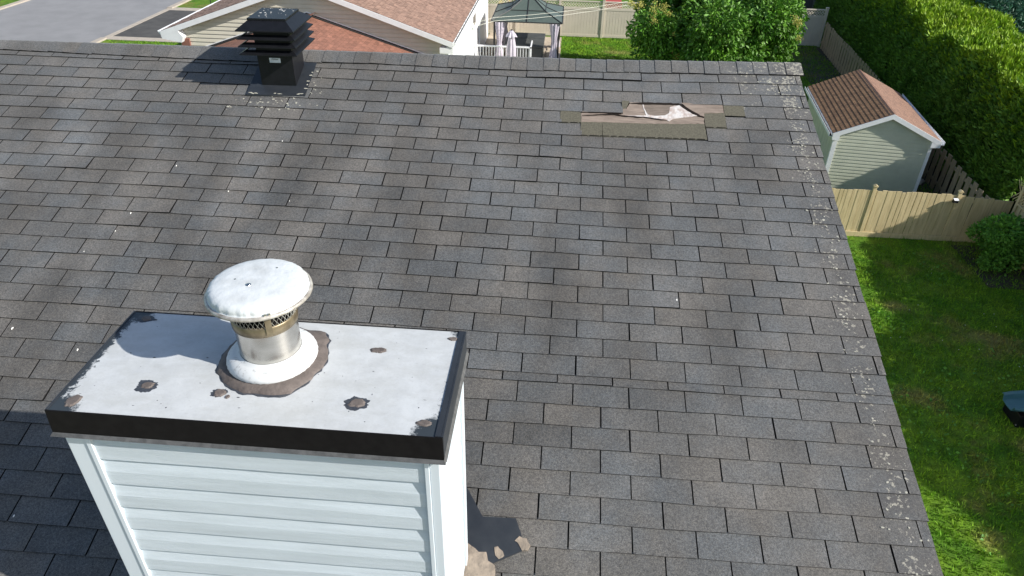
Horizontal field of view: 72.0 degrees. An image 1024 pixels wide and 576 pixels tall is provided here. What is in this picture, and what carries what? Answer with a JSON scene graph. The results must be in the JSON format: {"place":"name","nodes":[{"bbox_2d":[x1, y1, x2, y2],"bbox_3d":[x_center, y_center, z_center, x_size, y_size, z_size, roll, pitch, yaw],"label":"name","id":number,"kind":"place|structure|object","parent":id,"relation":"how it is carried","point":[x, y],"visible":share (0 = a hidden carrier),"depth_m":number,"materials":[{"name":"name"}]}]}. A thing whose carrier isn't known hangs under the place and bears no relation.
{"place":"outdoors","nodes":[
{"label":"outdoors","id":0,"kind":"place"},
{"bbox_2d":[0,0,181,41],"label":"street","id":1,"kind":"structure","parent":0,"point":[69,20],"depth_m":41.95,"materials":[{"name":"grey asphalt"}]},
{"bbox_2d":[102,39,180,44],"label":"grass","id":2,"kind":"structure","parent":0,"point":[144,42],"depth_m":37.65,"materials":[{"name":"green plant"}]},
{"bbox_2d":[114,10,195,37],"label":"driveway","id":3,"kind":"structure","parent":0,"point":[150,28],"depth_m":40.81,"materials":[{"name":"concrete"}]},
{"bbox_2d":[0,39,942,575],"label":"roof","id":4,"kind":"structure","parent":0,"point":[636,281],"depth_m":4.83,"materials":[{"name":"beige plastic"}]},
{"bbox_2d":[235,8,316,95],"bbox_3d":[-2.002,-2.043,6.069,0.512,0.623,0.568,2,34,1],"label":"roof ventilator","id":5,"kind":"object","parent":4,"relation":"on","point":[281,38],"visible":1,"depth_m":5.97,"materials":[{"name":"black paint"}]},
{"bbox_2d":[44,259,529,575],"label":"chimney","id":6,"kind":"object","parent":4,"relation":"on","point":[252,426],"visible":1,"depth_m":2.61,"materials":[{"name":"white paint"}]},
{"bbox_2d":[0,0,1023,575],"bbox_3d":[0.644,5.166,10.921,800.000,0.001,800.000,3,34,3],"label":"lawn ground","id":7,"kind":"structure","parent":0,"point":[958,464],"depth_m":15.71,"materials":[{"name":"green plant"}]},
{"bbox_2d":[0,0,29,9],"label":"kerb","id":8,"kind":"structure","parent":7,"relation":"on","point":[12,4],"depth_m":44.38,"materials":[{"name":"concrete"}]},
{"bbox_2d":[91,37,106,42],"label":"kerb","id":9,"kind":"structure","parent":7,"relation":"on","point":[100,39],"depth_m":37.79,"materials":[{"name":"concrete"}]},
{"bbox_2d":[105,8,171,37],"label":"dropped kerb","id":10,"kind":"structure","parent":7,"relation":"on","point":[136,23],"depth_m":41.02,"materials":[{"name":"concrete"}]},
{"bbox_2d":[106,36,179,42],"bbox_3d":[-17.160,-13.355,38.121,9.620,0.020,0.645,3,34,3],"label":"driveway edging","id":11,"kind":"object","parent":7,"relation":"on","point":[136,38],"visible":0.36,"depth_m":38.23,"materials":[{"name":"concrete"}]},
{"bbox_2d":[167,0,190,7],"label":"kerb","id":12,"kind":"structure","parent":7,"relation":"on","point":[177,4],"depth_m":45.25,"materials":[{"name":"concrete"}]},
{"bbox_2d":[170,7,201,10],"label":"driveway edging","id":13,"kind":"object","parent":7,"relation":"on","point":[185,9],"visible":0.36,"depth_m":44.23,"materials":[{"name":"concrete"}]},
{"bbox_2d":[158,0,487,55],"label":"bungalow","id":14,"kind":"object","parent":7,"relation":"on","point":[446,27],"visible":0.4,"depth_m":26.50,"materials":[{"name":"beige plastic"}]},
{"bbox_2d":[472,1,626,23],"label":"clothesline","id":15,"kind":"object","parent":14,"relation":"attached to","point":[545,13],"visible":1,"depth_m":34.36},
{"bbox_2d":[474,5,625,26],"bbox_3d":[2.014,-13.428,34.630,9.637,0.184,0.148,-20,39,-28],"label":"clothesline","id":16,"kind":"object","parent":14,"relation":"attached to","point":[549,16],"visible":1,"depth_m":34.57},
{"bbox_2d":[481,34,561,57],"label":"patio","id":17,"kind":"structure","parent":7,"relation":"on","point":[547,41],"depth_m":38.92,"materials":[{"name":"grey concrete"}]},
{"bbox_2d":[481,51,492,54],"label":"patio slab","id":18,"kind":"structure","parent":17,"relation":"on","point":[487,52],"depth_m":37.15,"materials":[{"name":"grey concrete"}]},
{"bbox_2d":[482,47,492,50],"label":"patio slab","id":19,"kind":"structure","parent":17,"relation":"on","point":[487,48],"depth_m":37.69,"materials":[{"name":"grey concrete"}]},
{"bbox_2d":[491,0,563,57],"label":"gazebo","id":20,"kind":"object","parent":17,"relation":"on","point":[515,9],"visible":0.95,"depth_m":34.95,"materials":[{"name":"green metal"}]},
{"bbox_2d":[495,22,504,55],"bbox_3d":[-0.621,-12.294,35.149,0.548,1.980,0.556,3,34,3],"label":"curtain","id":21,"kind":"object","parent":20,"relation":"hanging from","point":[499,28],"visible":0.74,"depth_m":34.84,"materials":[{"name":"white fabric"}]},
{"bbox_2d":[502,22,507,44],"bbox_3d":[-0.363,-14.111,37.888,0.547,1.980,0.565,3,34,3],"label":"curtain","id":22,"kind":"object","parent":20,"relation":"hanging from","point":[505,32],"visible":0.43,"depth_m":38.00,"materials":[{"name":"grey fabric"}]},
{"bbox_2d":[549,24,560,57],"bbox_3d":[2.092,-12.135,35.002,0.550,1.980,0.550,3,34,3],"label":"curtain","id":23,"kind":"object","parent":20,"relation":"hanging from","point":[554,29],"visible":0.83,"depth_m":34.76,"materials":[{"name":"grey fabric"}]},
{"bbox_2d":[488,0,828,46],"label":"vinyl fence","id":24,"kind":"object","parent":7,"relation":"on","point":[605,22],"visible":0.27,"depth_m":39.82,"materials":[{"name":"beige plastic"}]},
{"bbox_2d":[560,36,840,100],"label":"grass","id":25,"kind":"structure","parent":7,"relation":"on","point":[630,57],"depth_m":37.73,"materials":[{"name":"green plant"}]},
{"bbox_2d":[625,0,809,61],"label":"lilac tree","id":26,"kind":"object","parent":7,"relation":"on","point":[728,30],"visible":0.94,"depth_m":30.05,"materials":[{"name":"green plant"}]},
{"bbox_2d":[805,69,944,195],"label":"garden shed","id":27,"kind":"structure","parent":7,"relation":"on","point":[871,131],"depth_m":23.22,"materials":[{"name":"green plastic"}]},
{"bbox_2d":[791,47,970,236],"bbox_3d":[16.790,-7.418,30.372,5.400,0.020,21.900,3,34,3],"label":"soil bed","id":28,"kind":"object","parent":7,"relation":"on","point":[820,51],"depth_m":35.77,"materials":[{"name":"brown soil"}]},
{"bbox_2d":[820,22,989,220],"bbox_3d":[15.602,-8.070,30.035,0.087,1.480,22.196,6,34,7],"label":"picket fence","id":29,"kind":"object","parent":28,"relation":"on","point":[838,43],"visible":0.49,"depth_m":24.43,"materials":[{"name":"brown wood"}]},
{"bbox_2d":[836,178,941,233],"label":"grass","id":30,"kind":"structure","parent":7,"relation":"on","point":[928,190],"depth_m":24.00,"materials":[{"name":"green plant"}]},
{"bbox_2d":[809,0,1023,216],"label":"cedar hedge","id":31,"kind":"object","parent":7,"relation":"on","point":[952,71],"visible":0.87,"depth_m":26.55,"materials":[{"name":"green plant"}]},
{"bbox_2d":[832,184,1013,242],"bbox_3d":[8.913,-2.394,21.027,11.309,1.700,0.110,3,34,3],"label":"board fence","id":32,"kind":"object","parent":7,"relation":"on","point":[862,211],"visible":0.42,"depth_m":20.86,"materials":[{"name":"brown wood"}]},
{"bbox_2d":[952,198,958,202],"bbox_3d":[12.864,-2.522,20.416,0.130,0.135,0.110,3,34,3],"label":"solar light","id":33,"kind":"object","parent":32,"relation":"attached to","point":[955,200],"visible":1,"depth_m":20.40,"materials":[{"name":"black paint"}]},
{"bbox_2d":[850,247,1023,554],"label":"clover","id":34,"kind":"object","parent":7,"relation":"on","point":[957,452],"depth_m":15.51,"materials":[{"name":"green plant"}]},
{"bbox_2d":[951,245,1023,289],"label":"soil bed","id":35,"kind":"object","parent":7,"relation":"on","point":[997,274],"visible":0.58,"depth_m":19.66,"materials":[{"name":"brown soil"}]},
{"bbox_2d":[965,212,1023,275],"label":"leafy shrub","id":36,"kind":"object","parent":35,"relation":"on","point":[1002,240],"visible":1,"depth_m":19.37,"materials":[{"name":"green plant"}]},
{"bbox_2d":[971,0,1023,33],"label":"sumac tree","id":37,"kind":"object","parent":7,"relation":"on","point":[1015,8],"visible":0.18,"depth_m":31.17,"materials":[{"name":"green plant"}]},
{"bbox_2d":[1002,390,1023,427],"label":"garden slide","id":38,"kind":"object","parent":7,"relation":"on","point":[1013,408],"visible":1,"depth_m":14.73,"materials":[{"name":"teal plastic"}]},
{"bbox_2d":[1011,179,1023,269],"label":"side fence","id":39,"kind":"object","parent":7,"relation":"on","point":[1018,209],"visible":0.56,"depth_m":20.12,"materials":[{"name":"brown wood"}]},
{"bbox_2d":[504,32,544,57],"bbox_3d":[0.686,-12.492,36.637,1.980,0.910,2.600,3,34,3],"label":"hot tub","id":40,"kind":"object","parent":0,"point":[525,39],"visible":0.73,"depth_m":35.73,"materials":[{"name":"plastic"}]},
{"bbox_2d":[605,0,621,8],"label":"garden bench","id":41,"kind":"object","parent":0,"point":[614,3],"visible":0.09,"depth_m":42.13,"materials":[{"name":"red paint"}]},
{"bbox_2d":[800,0,815,15],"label":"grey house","id":42,"kind":"structure","parent":0,"point":[808,4],"depth_m":43.96,"materials":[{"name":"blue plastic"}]},
{"bbox_2d":[847,236,1023,575],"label":"grass","id":43,"kind":"structure","parent":0,"point":[959,308],"depth_m":16.54,"materials":[{"name":"green plant"}]},
{"bbox_3d":[-0.546,-10.257,33.931,2.780,0.099,1.850,3,34,3],"label":"deck","id":44,"kind":"object","parent":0,"visible":0},
{"bbox_2d":[474,40,532,56],"bbox_3d":[-0.547,-11.537,34.834,3.070,1.230,1.240,3,34,3],"label":"deck railing","id":45,"kind":"object","parent":44,"relation":"on","point":[517,47],"visible":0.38,"depth_m":34.08,"materials":[{"name":"white paint"}]},
{"bbox_2d":[506,29,516,56],"bbox_3d":[-0.039,-11.322,33.762,0.573,2.120,0.566,3,34,3],"label":"parasol","id":46,"kind":"object","parent":44,"relation":"on","point":[511,35],"visible":0.7,"depth_m":33.45,"materials":[{"name":"white fabric"}]}
]}

